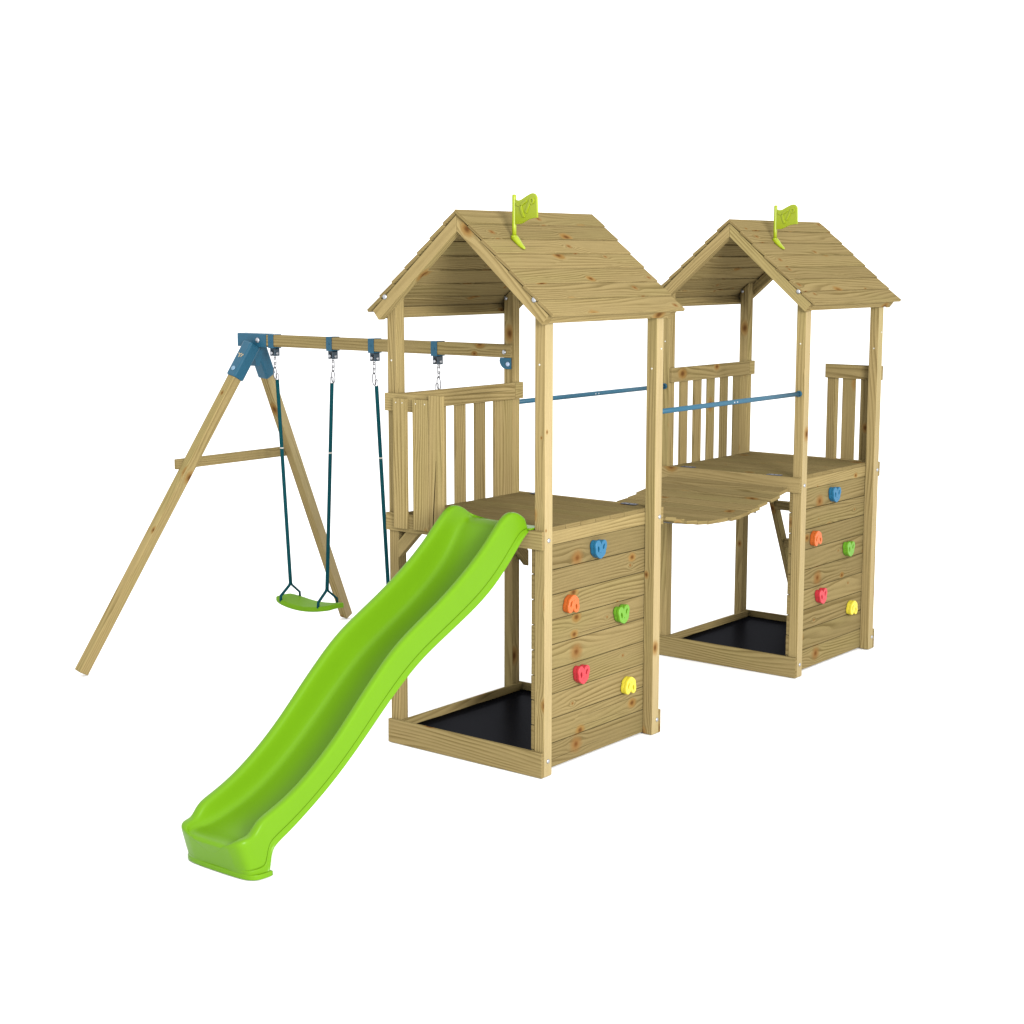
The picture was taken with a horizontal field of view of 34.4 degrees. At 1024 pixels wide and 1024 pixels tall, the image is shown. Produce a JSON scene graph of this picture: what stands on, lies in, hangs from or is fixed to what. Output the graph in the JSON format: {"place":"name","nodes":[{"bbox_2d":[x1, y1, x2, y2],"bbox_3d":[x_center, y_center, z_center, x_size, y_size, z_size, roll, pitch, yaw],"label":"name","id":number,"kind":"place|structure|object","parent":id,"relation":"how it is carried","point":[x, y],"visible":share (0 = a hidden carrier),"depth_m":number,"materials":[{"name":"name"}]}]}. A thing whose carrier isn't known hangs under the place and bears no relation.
{"place":"outdoors","nodes":[
{"label":"outdoors","id":0,"kind":"place"},
{"bbox_2d":[0,284,1023,1023],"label":"ground","id":1,"kind":"structure","parent":0,"point":[836,838],"depth_m":8.98,"materials":[{"name":"white"}]},
{"bbox_2d":[75,332,511,674],"bbox_3d":[-0.970,-0.030,9.871,2.470,2.017,2.216,7,11,38],"label":"garden swing frame","id":2,"kind":"object","parent":1,"relation":"on","point":[253,350],"visible":1,"depth_m":10.09,"materials":[{"name":"brown wood"}]},
{"bbox_2d":[273,356,343,611],"bbox_3d":[-1.260,-0.180,10.123,0.534,1.571,0.189,7,11,38],"label":"swing","id":3,"kind":"object","parent":2,"relation":"hanging from","point":[299,602],"visible":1,"depth_m":10.17,"materials":[{"name":"green plastic"}]},
{"bbox_2d":[372,357,440,583],"bbox_3d":[-0.609,-0.102,9.606,0.534,1.571,0.189,7,11,38],"label":"swing","id":4,"kind":"object","parent":2,"relation":"hanging from","point":[382,482],"visible":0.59,"depth_m":9.70,"materials":[{"name":"teal"}]},
{"bbox_2d":[181,505,534,880],"bbox_3d":[-0.633,0.718,7.361,0.446,1.296,1.908,7,11,38],"label":"slide","id":5,"kind":"object","parent":1,"relation":"on","point":[246,816],"visible":1,"depth_m":7.27,"materials":[{"name":"plastic"}]},
{"bbox_2d":[416,689,532,749],"bbox_3d":[0.073,1.126,8.657,0.826,0.073,0.981,7,11,38],"label":"sandpit liner","id":6,"kind":"object","parent":1,"relation":"on","point":[505,719],"visible":0.43,"depth_m":8.65,"materials":[{"name":"black fabric"}]},
{"bbox_2d":[367,209,684,778],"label":"play tower","id":7,"kind":"structure","parent":1,"relation":"on","point":[593,685],"depth_m":8.29,"materials":[{"name":"brown wood"}]},
{"bbox_2d":[511,193,537,248],"bbox_3d":[0.064,-1.378,7.853,0.036,0.262,0.183,-8,12,-43],"label":"roof flag","id":8,"kind":"object","parent":7,"relation":"attached to","point":[525,209],"visible":1,"depth_m":7.85,"materials":[{"name":"yellow plastic"}]},
{"bbox_2d":[519,383,666,403],"bbox_3d":[0.481,-0.690,9.649,0.035,0.036,1.478,7,11,38],"label":"handrail","id":9,"kind":"object","parent":7,"relation":"attached to","point":[585,394],"visible":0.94,"depth_m":9.62,"materials":[{"name":"blue metal"}]},
{"bbox_2d":[530,466,788,524],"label":"hanging bridge","id":10,"kind":"structure","parent":7,"relation":"hanging from","point":[694,501],"depth_m":9.70,"materials":[{"name":"brown wood"}]},
{"bbox_2d":[663,391,801,413],"bbox_3d":[1.212,-0.601,9.071,0.035,0.036,1.478,7,11,38],"label":"handrail","id":11,"kind":"object","parent":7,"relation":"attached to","point":[729,402],"visible":0.99,"depth_m":9.04,"materials":[{"name":"blue metal"}]},
{"bbox_2d":[683,616,785,655],"bbox_3d":[1.618,0.835,10.561,0.826,0.073,0.981,7,11,38],"label":"sandpit liner","id":12,"kind":"object","parent":1,"relation":"on","point":[758,634],"visible":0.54,"depth_m":10.61,"materials":[{"name":"black fabric"}]},
{"bbox_2d":[659,219,900,677],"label":"play tower","id":13,"kind":"structure","parent":1,"relation":"on","point":[827,547],"depth_m":10.29,"materials":[{"name":"brown wood"}]},
{"bbox_2d":[772,204,797,249],"bbox_3d":[1.619,-1.685,9.790,0.036,0.262,0.183,-8,12,-43],"label":"roof flag","id":14,"kind":"object","parent":13,"relation":"attached to","point":[786,217],"visible":1,"depth_m":9.78,"materials":[{"name":"yellow plastic"}]},
{"bbox_2d":[0,0,1023,284],"label":"sky","id":15,"kind":"structure","parent":0,"point":[143,142],"materials":[{"name":"white"}]}
]}

